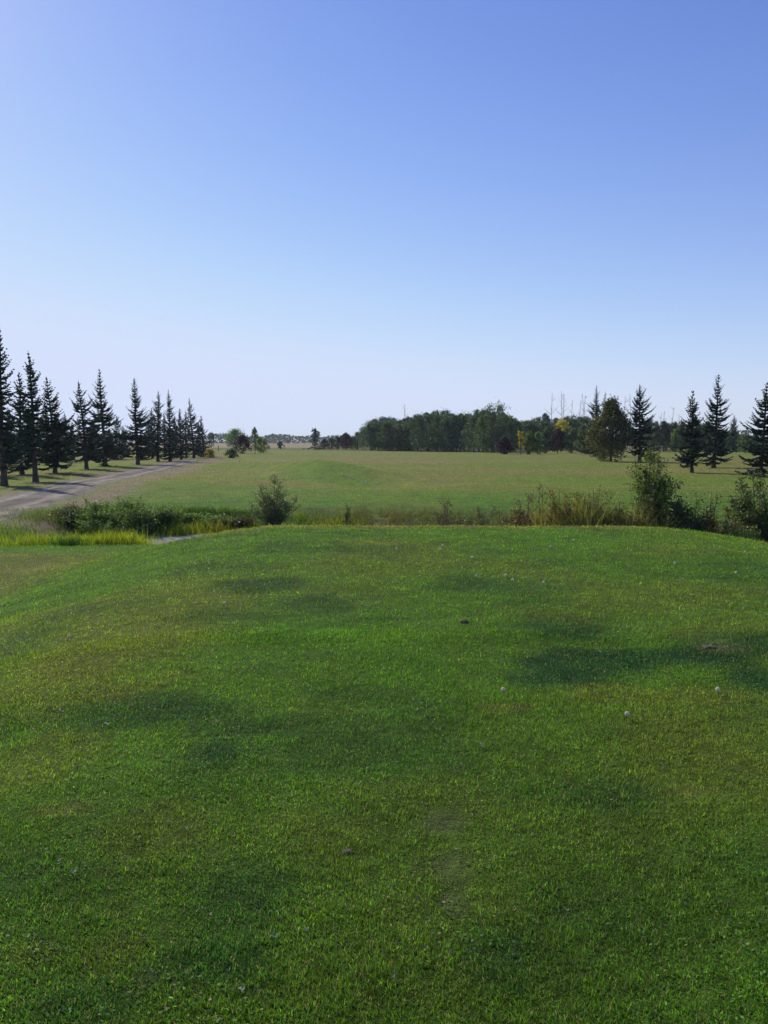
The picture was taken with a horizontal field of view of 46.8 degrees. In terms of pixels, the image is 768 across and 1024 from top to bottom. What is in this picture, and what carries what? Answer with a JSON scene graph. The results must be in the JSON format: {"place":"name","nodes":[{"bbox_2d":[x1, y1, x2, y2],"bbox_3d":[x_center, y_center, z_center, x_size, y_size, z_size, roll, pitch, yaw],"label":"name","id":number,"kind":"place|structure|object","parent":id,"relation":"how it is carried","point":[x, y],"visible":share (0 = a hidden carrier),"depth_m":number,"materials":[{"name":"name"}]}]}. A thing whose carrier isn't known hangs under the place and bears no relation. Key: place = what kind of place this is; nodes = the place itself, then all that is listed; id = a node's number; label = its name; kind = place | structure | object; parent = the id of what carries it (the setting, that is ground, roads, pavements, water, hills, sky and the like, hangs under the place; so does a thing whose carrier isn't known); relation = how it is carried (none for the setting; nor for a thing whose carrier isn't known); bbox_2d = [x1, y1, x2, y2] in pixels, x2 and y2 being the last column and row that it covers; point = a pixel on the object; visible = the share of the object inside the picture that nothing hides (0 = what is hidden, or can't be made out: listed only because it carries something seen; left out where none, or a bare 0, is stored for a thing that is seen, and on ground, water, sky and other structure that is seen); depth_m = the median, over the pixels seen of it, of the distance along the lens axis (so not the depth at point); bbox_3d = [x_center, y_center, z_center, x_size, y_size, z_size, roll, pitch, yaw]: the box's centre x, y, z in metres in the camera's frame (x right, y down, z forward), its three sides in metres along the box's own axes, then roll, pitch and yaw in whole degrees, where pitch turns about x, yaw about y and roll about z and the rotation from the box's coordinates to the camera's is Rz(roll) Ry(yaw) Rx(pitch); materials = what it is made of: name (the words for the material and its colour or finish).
{"place":"outdoors","nodes":[
{"label":"outdoors","id":0,"kind":"place"},
{"bbox_2d":[0,459,198,520],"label":"gravel road","id":1,"kind":"structure","parent":0,"point":[46,496],"depth_m":44.89,"materials":[{"name":"grey gravel"}]},
{"bbox_2d":[134,533,207,544],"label":"water","id":2,"kind":"structure","parent":0,"point":[164,539],"depth_m":30.19,"materials":[{"name":"grey liquid"}]},
{"bbox_2d":[0,442,767,1023],"bbox_3d":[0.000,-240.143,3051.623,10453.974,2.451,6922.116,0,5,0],"label":"ground","id":3,"kind":"structure","parent":0,"point":[434,462],"depth_m":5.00,"materials":[{"name":"green plant"}]},
{"bbox_2d":[0,330,26,485],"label":"spruce tree","id":4,"kind":"object","parent":3,"relation":"on","point":[5,453],"visible":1,"depth_m":51.63,"materials":[{"name":"green plant"}]},
{"bbox_2d":[5,372,41,473],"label":"spruce tree","id":5,"kind":"object","parent":3,"relation":"on","point":[22,467],"visible":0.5,"depth_m":69.16,"materials":[{"name":"green plant"}]},
{"bbox_2d":[4,353,55,481],"bbox_3d":[-22.693,-6.073,56.565,2.984,8.424,3.463,0,5,0],"label":"spruce tree","id":6,"kind":"object","parent":3,"relation":"on","point":[32,430],"visible":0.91,"depth_m":56.26,"materials":[{"name":"green plant"}]},
{"bbox_2d":[36,376,86,472],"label":"spruce tree","id":7,"kind":"object","parent":3,"relation":"on","point":[56,457],"visible":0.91,"depth_m":72.26,"materials":[{"name":"green plant"}]},
{"bbox_2d":[48,501,91,526],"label":"thicket shrub","id":8,"kind":"object","parent":3,"relation":"on","point":[60,512],"visible":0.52,"depth_m":31.00,"materials":[{"name":"green plant"}]},
{"bbox_2d":[60,382,114,468],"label":"spruce tree","id":9,"kind":"object","parent":3,"relation":"on","point":[85,452],"visible":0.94,"depth_m":82.10,"materials":[{"name":"green plant"}]},
{"bbox_2d":[60,496,119,527],"bbox_3d":[-10.200,0.119,31.149,2.103,1.347,2.308,0,5,0],"label":"thicket shrub","id":10,"kind":"object","parent":3,"relation":"on","point":[106,509],"visible":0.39,"depth_m":30.72,"materials":[{"name":"green plant"}]},
{"bbox_2d":[83,369,124,465],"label":"spruce tree","id":11,"kind":"object","parent":3,"relation":"on","point":[105,419],"visible":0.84,"depth_m":92.13,"materials":[{"name":"green plant"}]},
{"bbox_2d":[70,508,142,536],"bbox_3d":[-9.531,0.543,30.332,2.437,1.400,2.132,0,5,0],"label":"thicket shrub","id":12,"kind":"object","parent":3,"relation":"on","point":[88,528],"visible":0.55,"depth_m":29.96,"materials":[{"name":"green plant"}]},
{"bbox_2d":[99,432,124,459],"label":"spruce tree","id":13,"kind":"object","parent":3,"relation":"on","point":[116,452],"visible":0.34,"depth_m":124.23,"materials":[{"name":"green plant"}]},
{"bbox_2d":[79,494,153,524],"bbox_3d":[-9.518,0.095,31.148,2.669,1.530,2.290,4,6,43],"label":"thicket shrub","id":14,"kind":"object","parent":3,"relation":"on","point":[112,517],"visible":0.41,"depth_m":30.77,"materials":[{"name":"green plant"}]},
{"bbox_2d":[110,416,127,457],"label":"spruce tree","id":15,"kind":"object","parent":3,"relation":"on","point":[118,437],"visible":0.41,"depth_m":128.18,"materials":[{"name":"green plant"}]},
{"bbox_2d":[115,427,133,456],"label":"spruce tree","id":16,"kind":"object","parent":3,"relation":"on","point":[127,449],"visible":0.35,"depth_m":142.25,"materials":[{"name":"green plant"}]},
{"bbox_2d":[97,508,167,536],"bbox_3d":[-8.672,0.552,30.600,2.366,1.440,1.969,0,5,0],"label":"thicket shrub","id":17,"kind":"object","parent":3,"relation":"on","point":[129,519],"visible":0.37,"depth_m":30.38,"materials":[{"name":"green plant"}]},
{"bbox_2d":[111,379,154,464],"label":"spruce tree","id":18,"kind":"object","parent":3,"relation":"on","point":[140,440],"visible":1,"depth_m":99.17,"materials":[{"name":"green plant"}]},
{"bbox_2d":[105,494,180,527],"bbox_3d":[-8.510,0.101,31.567,2.683,1.444,2.549,0,5,0],"label":"thicket shrub","id":19,"kind":"object","parent":3,"relation":"on","point":[144,514],"visible":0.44,"depth_m":31.28,"materials":[{"name":"green plant"}]},
{"bbox_2d":[142,408,155,458],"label":"spruce tree","id":20,"kind":"object","parent":3,"relation":"on","point":[150,427],"visible":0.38,"depth_m":130.40,"materials":[{"name":"green plant"}]},
{"bbox_2d":[143,391,168,460],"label":"spruce tree","id":21,"kind":"object","parent":3,"relation":"on","point":[156,449],"visible":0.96,"depth_m":114.05,"materials":[{"name":"green plant"}]},
{"bbox_2d":[136,500,190,526],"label":"thicket shrub","id":22,"kind":"object","parent":3,"relation":"on","point":[172,517],"visible":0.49,"depth_m":31.60,"materials":[{"name":"green plant"}]},
{"bbox_2d":[160,391,185,460],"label":"spruce tree","id":23,"kind":"object","parent":3,"relation":"on","point":[169,432],"visible":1,"depth_m":115.00,"materials":[{"name":"green plant"}]},
{"bbox_2d":[168,409,190,458],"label":"spruce tree","id":24,"kind":"object","parent":3,"relation":"on","point":[181,449],"visible":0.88,"depth_m":125.32,"materials":[{"name":"green plant"}]},
{"bbox_2d":[178,410,196,456],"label":"spruce tree","id":25,"kind":"object","parent":3,"relation":"on","point":[186,434],"visible":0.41,"depth_m":148.51,"materials":[{"name":"green plant"}]},
{"bbox_2d":[172,511,211,523],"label":"thicket shrub","id":26,"kind":"object","parent":3,"relation":"on","point":[197,517],"visible":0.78,"depth_m":32.57,"materials":[{"name":"green plant"}]},
{"bbox_2d":[0,509,387,545],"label":"reeds","id":27,"kind":"object","parent":3,"relation":"on","point":[113,539],"visible":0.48,"depth_m":24.95,"materials":[{"name":"green plant"}]},
{"bbox_2d":[185,398,207,457],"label":"spruce tree","id":28,"kind":"object","parent":3,"relation":"on","point":[195,451],"visible":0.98,"depth_m":136.85,"materials":[{"name":"green plant"}]},
{"bbox_2d":[198,416,212,456],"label":"spruce tree","id":29,"kind":"object","parent":3,"relation":"on","point":[203,443],"visible":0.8,"depth_m":144.74,"materials":[{"name":"green plant"}]},
{"bbox_2d":[194,514,239,526],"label":"thicket shrub","id":30,"kind":"object","parent":3,"relation":"on","point":[210,519],"visible":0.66,"depth_m":32.38,"materials":[{"name":"green plant"}]},
{"bbox_2d":[216,513,256,526],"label":"thicket shrub","id":31,"kind":"object","parent":3,"relation":"on","point":[243,521],"visible":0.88,"depth_m":32.51,"materials":[{"name":"green plant"}]},
{"bbox_2d":[224,426,249,447],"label":"leafy tree","id":32,"kind":"object","parent":3,"relation":"on","point":[234,433],"visible":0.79,"depth_m":258.28,"materials":[{"name":"green plant"}]},
{"bbox_2d":[232,434,252,453],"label":"purple tree","id":33,"kind":"object","parent":3,"relation":"on","point":[242,440],"visible":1,"depth_m":182.27,"materials":[{"name":"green plant"}]},
{"bbox_2d":[252,437,270,452],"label":"round bush","id":34,"kind":"object","parent":3,"relation":"on","point":[260,441],"visible":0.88,"depth_m":190.31,"materials":[{"name":"green plant"}]},
{"bbox_2d":[0,503,529,533],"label":"creek weeds","id":35,"kind":"object","parent":3,"relation":"on","point":[196,509],"visible":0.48,"depth_m":33.75,"materials":[{"name":"green plant"}]},
{"bbox_2d":[247,474,301,525],"bbox_3d":[-4.054,-0.369,32.654,2.033,2.103,2.100,0,5,0],"label":"willow bush","id":36,"kind":"object","parent":3,"relation":"on","point":[271,512],"visible":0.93,"depth_m":32.48,"materials":[{"name":"green plant"}]},
{"bbox_2d":[308,428,319,446],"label":"leafy tree","id":37,"kind":"object","parent":3,"relation":"on","point":[315,435],"visible":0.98,"depth_m":296.36,"materials":[{"name":"green plant"}]},
{"bbox_2d":[340,432,351,449],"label":"purple tree","id":38,"kind":"object","parent":3,"relation":"on","point":[346,437],"visible":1,"depth_m":283.72,"materials":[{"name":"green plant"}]},
{"bbox_2d":[356,423,383,450],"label":"leafy tree","id":39,"kind":"object","parent":3,"relation":"on","point":[369,431],"visible":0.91,"depth_m":261.70,"materials":[{"name":"green plant"}]},
{"bbox_2d":[367,420,386,450],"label":"leafy tree","id":40,"kind":"object","parent":3,"relation":"on","point":[376,424],"visible":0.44,"depth_m":264.15,"materials":[{"name":"green plant"}]},
{"bbox_2d":[374,421,399,450],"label":"leafy tree","id":41,"kind":"object","parent":3,"relation":"on","point":[385,428],"visible":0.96,"depth_m":255.95,"materials":[{"name":"green plant"}]},
{"bbox_2d":[385,424,407,450],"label":"leafy tree","id":42,"kind":"object","parent":3,"relation":"on","point":[398,428],"visible":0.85,"depth_m":254.76,"materials":[{"name":"green plant"}]},
{"bbox_2d":[391,424,415,450],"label":"leafy tree","id":43,"kind":"object","parent":3,"relation":"on","point":[404,431],"visible":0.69,"depth_m":253.85,"materials":[{"name":"green plant"}]},
{"bbox_2d":[44,429,767,443],"bbox_3d":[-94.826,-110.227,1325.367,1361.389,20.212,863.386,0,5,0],"label":"wood","id":44,"kind":"object","parent":3,"relation":"on","point":[274,438],"visible":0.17,"depth_m":1157.46,"materials":[{"name":"green plant"}]},
{"bbox_2d":[399,418,420,450],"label":"leafy tree","id":45,"kind":"object","parent":3,"relation":"on","point":[411,423],"visible":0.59,"depth_m":252.14,"materials":[{"name":"green plant"}]},
{"bbox_2d":[408,416,432,451],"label":"leafy tree","id":46,"kind":"object","parent":3,"relation":"on","point":[420,426],"visible":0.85,"depth_m":240.36,"materials":[{"name":"green plant"}]},
{"bbox_2d":[413,413,441,451],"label":"leafy tree","id":47,"kind":"object","parent":3,"relation":"on","point":[428,417],"visible":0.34,"depth_m":246.63,"materials":[{"name":"green plant"}]},
{"bbox_2d":[424,412,449,451],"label":"leafy tree","id":48,"kind":"object","parent":3,"relation":"on","point":[436,425],"visible":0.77,"depth_m":235.46,"materials":[{"name":"green plant"}]},
{"bbox_2d":[432,414,456,451],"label":"leafy tree","id":49,"kind":"object","parent":3,"relation":"on","point":[444,423],"visible":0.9,"depth_m":231.30,"materials":[{"name":"green plant"}]},
{"bbox_2d":[431,496,473,525],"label":"shrub","id":50,"kind":"object","parent":3,"relation":"on","point":[445,513],"visible":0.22,"depth_m":25.70,"materials":[{"name":"green plant"}]},
{"bbox_2d":[441,413,467,451],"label":"leafy tree","id":51,"kind":"object","parent":3,"relation":"on","point":[455,422],"visible":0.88,"depth_m":229.60,"materials":[{"name":"green plant"}]},
{"bbox_2d":[453,414,472,451],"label":"leafy tree","id":52,"kind":"object","parent":3,"relation":"on","point":[463,418],"visible":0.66,"depth_m":230.32,"materials":[{"name":"green plant"}]},
{"bbox_2d":[459,415,481,451],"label":"leafy tree","id":53,"kind":"object","parent":3,"relation":"on","point":[467,433],"visible":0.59,"depth_m":211.76,"materials":[{"name":"green plant"}]},
{"bbox_2d":[464,504,497,525],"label":"shrub","id":54,"kind":"object","parent":3,"relation":"on","point":[478,523],"visible":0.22,"depth_m":25.64,"materials":[{"name":"green plant"}]},
{"bbox_2d":[471,416,495,452],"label":"leafy tree","id":55,"kind":"object","parent":3,"relation":"on","point":[482,440],"visible":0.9,"depth_m":201.54,"materials":[{"name":"green plant"}]},
{"bbox_2d":[477,419,502,452],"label":"leafy tree","id":56,"kind":"object","parent":3,"relation":"on","point":[491,446],"visible":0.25,"depth_m":204.31,"materials":[{"name":"green plant"}]},
{"bbox_2d":[478,399,512,452],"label":"leafy tree","id":57,"kind":"object","parent":3,"relation":"on","point":[500,408],"visible":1,"depth_m":198.38,"materials":[{"name":"green plant"}]},
{"bbox_2d":[486,416,516,451],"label":"leafy tree","id":58,"kind":"object","parent":3,"relation":"on","point":[503,428],"visible":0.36,"depth_m":204.55,"materials":[{"name":"green plant"}]},
{"bbox_2d":[495,436,514,453],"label":"purple tree","id":59,"kind":"object","parent":3,"relation":"on","point":[503,444],"visible":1,"depth_m":176.59,"materials":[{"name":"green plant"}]},
{"bbox_2d":[500,418,519,451],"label":"leafy tree","id":60,"kind":"object","parent":3,"relation":"on","point":[513,427],"visible":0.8,"depth_m":204.85,"materials":[{"name":"green plant"}]},
{"bbox_2d":[499,506,530,526],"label":"brush shrub","id":61,"kind":"object","parent":3,"relation":"on","point":[513,523],"visible":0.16,"depth_m":24.39,"materials":[{"name":"green plant"}]},
{"bbox_2d":[509,418,526,451],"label":"leafy tree","id":62,"kind":"object","parent":3,"relation":"on","point":[517,424],"visible":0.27,"depth_m":229.21,"materials":[{"name":"green plant"}]},
{"bbox_2d":[512,491,536,525],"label":"shrub","id":63,"kind":"object","parent":3,"relation":"on","point":[521,513],"visible":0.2,"depth_m":25.42,"materials":[{"name":"green plant"}]},
{"bbox_2d":[521,431,537,454],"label":"leafy tree","id":64,"kind":"object","parent":3,"relation":"on","point":[531,444],"visible":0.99,"depth_m":170.14,"materials":[{"name":"green plant"}]},
{"bbox_2d":[519,420,540,450],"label":"leafy tree","id":65,"kind":"object","parent":3,"relation":"on","point":[531,424],"visible":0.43,"depth_m":251.82,"materials":[{"name":"green plant"}]},
{"bbox_2d":[534,431,543,454],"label":"leafy tree","id":66,"kind":"object","parent":3,"relation":"on","point":[539,441],"visible":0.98,"depth_m":170.86,"materials":[{"name":"green plant"}]},
{"bbox_2d":[532,482,548,519],"bbox_3d":[4.566,0.212,25.579,0.687,2.165,0.590,0,5,0],"label":"sapling","id":67,"kind":"object","parent":3,"relation":"on","point":[541,496],"visible":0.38,"depth_m":25.50,"materials":[{"name":"green plant"}]},
{"bbox_2d":[541,427,552,452],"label":"leafy tree","id":68,"kind":"object","parent":3,"relation":"on","point":[546,442],"visible":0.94,"depth_m":187.43,"materials":[{"name":"green plant"}]},
{"bbox_2d":[528,501,571,525],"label":"brush shrub","id":69,"kind":"object","parent":3,"relation":"on","point":[553,519],"visible":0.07,"depth_m":24.78,"materials":[{"name":"green plant"}]},
{"bbox_2d":[539,424,565,450],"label":"leafy tree","id":70,"kind":"object","parent":3,"relation":"on","point":[551,428],"visible":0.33,"depth_m":246.96,"materials":[{"name":"green plant"}]},
{"bbox_2d":[544,487,571,522],"bbox_3d":[4.949,0.280,25.204,0.877,2.001,0.884,0,5,0],"label":"sapling","id":71,"kind":"object","parent":3,"relation":"on","point":[554,498],"visible":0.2,"depth_m":25.02,"materials":[{"name":"green plant"}]},
{"bbox_2d":[549,428,569,452],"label":"purple tree","id":72,"kind":"object","parent":3,"relation":"on","point":[559,437],"visible":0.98,"depth_m":187.46,"materials":[{"name":"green plant"}]},
{"bbox_2d":[555,419,570,451],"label":"yellow tree","id":73,"kind":"object","parent":3,"relation":"on","point":[562,424],"visible":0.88,"depth_m":207.35,"materials":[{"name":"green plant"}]},
{"bbox_2d":[548,500,583,525],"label":"brush shrub","id":74,"kind":"object","parent":3,"relation":"on","point":[564,515],"visible":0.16,"depth_m":24.75,"materials":[{"name":"green plant"}]},
{"bbox_2d":[562,427,581,452],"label":"leafy tree","id":75,"kind":"object","parent":3,"relation":"on","point":[569,444],"visible":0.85,"depth_m":186.71,"materials":[{"name":"green plant"}]},
{"bbox_2d":[567,491,591,517],"bbox_3d":[5.500,0.310,25.086,0.896,1.875,0.840,0,5,0],"label":"sapling","id":76,"kind":"object","parent":3,"relation":"on","point":[575,494],"visible":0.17,"depth_m":24.97,"materials":[{"name":"green plant"}]},
{"bbox_2d":[573,422,593,453],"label":"leafy tree","id":77,"kind":"object","parent":3,"relation":"on","point":[582,427],"visible":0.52,"depth_m":174.78,"materials":[{"name":"green plant"}]},
{"bbox_2d":[571,386,608,456],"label":"spruce tree","id":78,"kind":"object","parent":3,"relation":"on","point":[597,407],"visible":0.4,"depth_m":145.89,"materials":[{"name":"green plant"}]},
{"bbox_2d":[574,500,606,525],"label":"brush shrub","id":79,"kind":"object","parent":3,"relation":"on","point":[588,515],"visible":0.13,"depth_m":24.68,"materials":[{"name":"green plant"}]},
{"bbox_2d":[585,485,609,523],"bbox_3d":[5.905,0.230,24.843,0.791,1.972,0.743,2,5,26],"label":"sapling","id":80,"kind":"object","parent":3,"relation":"on","point":[596,503],"visible":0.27,"depth_m":24.79,"materials":[{"name":"green plant"}]},
{"bbox_2d":[580,394,640,461],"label":"leafy tree","id":81,"kind":"object","parent":3,"relation":"on","point":[612,440],"visible":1,"depth_m":113.00,"materials":[{"name":"green plant"}]},
{"bbox_2d":[606,500,636,526],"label":"brush shrub","id":82,"kind":"object","parent":3,"relation":"on","point":[611,513],"visible":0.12,"depth_m":24.38,"materials":[{"name":"green plant"}]},
{"bbox_2d":[612,488,660,526],"bbox_3d":[7.070,0.242,24.361,1.588,1.897,1.092,-4,6,-38],"label":"shrub","id":83,"kind":"object","parent":3,"relation":"on","point":[641,510],"visible":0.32,"depth_m":24.13,"materials":[{"name":"green plant"}]},
{"bbox_2d":[619,385,660,461],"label":"spruce tree","id":84,"kind":"object","parent":3,"relation":"on","point":[643,430],"visible":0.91,"depth_m":112.95,"materials":[{"name":"green plant"}]},
{"bbox_2d":[623,447,683,526],"bbox_3d":[7.472,-0.266,24.684,1.658,3.060,1.411,4,6,41],"label":"poplar sapling","id":85,"kind":"object","parent":3,"relation":"on","point":[662,497],"visible":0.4,"depth_m":24.50,"materials":[{"name":"green plant"}]},
{"bbox_2d":[648,422,663,451],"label":"leafy tree","id":86,"kind":"object","parent":3,"relation":"on","point":[655,426],"visible":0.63,"depth_m":233.21,"materials":[{"name":"green plant"}]},
{"bbox_2d":[653,421,674,451],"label":"leafy tree","id":87,"kind":"object","parent":3,"relation":"on","point":[664,430],"visible":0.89,"depth_m":232.96,"materials":[{"name":"green plant"}]},
{"bbox_2d":[663,421,683,451],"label":"leafy tree","id":88,"kind":"object","parent":3,"relation":"on","point":[672,425],"visible":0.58,"depth_m":232.72,"materials":[{"name":"green plant"}]},
{"bbox_2d":[639,493,712,531],"bbox_3d":[8.004,0.373,24.368,1.897,1.771,1.623,-2,5,-26],"label":"dark bush","id":89,"kind":"object","parent":3,"relation":"on","point":[678,511],"visible":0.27,"depth_m":24.02,"materials":[{"name":"green plant"}]},
{"bbox_2d":[669,429,683,451],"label":"leafy tree","id":90,"kind":"object","parent":3,"relation":"on","point":[675,435],"visible":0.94,"depth_m":228.76,"materials":[{"name":"green plant"}]},
{"bbox_2d":[672,391,713,472],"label":"spruce tree","id":91,"kind":"object","parent":3,"relation":"on","point":[688,459],"visible":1,"depth_m":72.13,"materials":[{"name":"green plant"}]},
{"bbox_2d":[701,492,721,532],"bbox_3d":[9.003,0.397,24.408,0.547,1.883,0.658,0,5,0],"label":"sapling","id":92,"kind":"object","parent":3,"relation":"on","point":[713,511],"visible":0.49,"depth_m":24.34,"materials":[{"name":"green plant"}]},
{"bbox_2d":[686,375,744,467],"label":"spruce tree","id":93,"kind":"object","parent":3,"relation":"on","point":[721,449],"visible":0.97,"depth_m":87.10,"materials":[{"name":"green plant"}]},
{"bbox_2d":[704,504,739,534],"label":"shrub","id":94,"kind":"object","parent":3,"relation":"on","point":[726,521],"visible":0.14,"depth_m":24.11,"materials":[{"name":"green plant"}]},
{"bbox_2d":[727,415,739,451],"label":"spruce tree","id":95,"kind":"object","parent":3,"relation":"on","point":[733,430],"visible":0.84,"depth_m":216.18,"materials":[{"name":"green plant"}]},
{"bbox_2d":[714,516,761,540],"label":"shrub","id":96,"kind":"object","parent":3,"relation":"on","point":[749,533],"visible":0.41,"depth_m":22.85,"materials":[{"name":"green plant"}]},
{"bbox_2d":[735,433,753,452],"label":"leafy tree","id":97,"kind":"object","parent":3,"relation":"on","point":[746,438],"visible":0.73,"depth_m":191.60,"materials":[{"name":"green plant"}]},
{"bbox_2d":[727,470,767,542],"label":"poplar sapling","id":98,"kind":"object","parent":3,"relation":"on","point":[750,517],"visible":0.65,"depth_m":23.57,"materials":[{"name":"green plant"}]},
{"bbox_2d":[735,381,767,476],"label":"spruce tree","id":99,"kind":"object","parent":3,"relation":"on","point":[762,451],"visible":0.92,"depth_m":65.16,"materials":[{"name":"green plant"}]},
{"bbox_2d":[0,0,767,441],"label":"sky","id":100,"kind":"structure","parent":0,"point":[289,217],"materials":[{"name":"blue"}]},
{"bbox_2d":[413,471,767,542],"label":"dry tall grass","id":101,"kind":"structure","parent":0,"point":[580,516],"depth_m":24.53,"materials":[{"name":"plant"}]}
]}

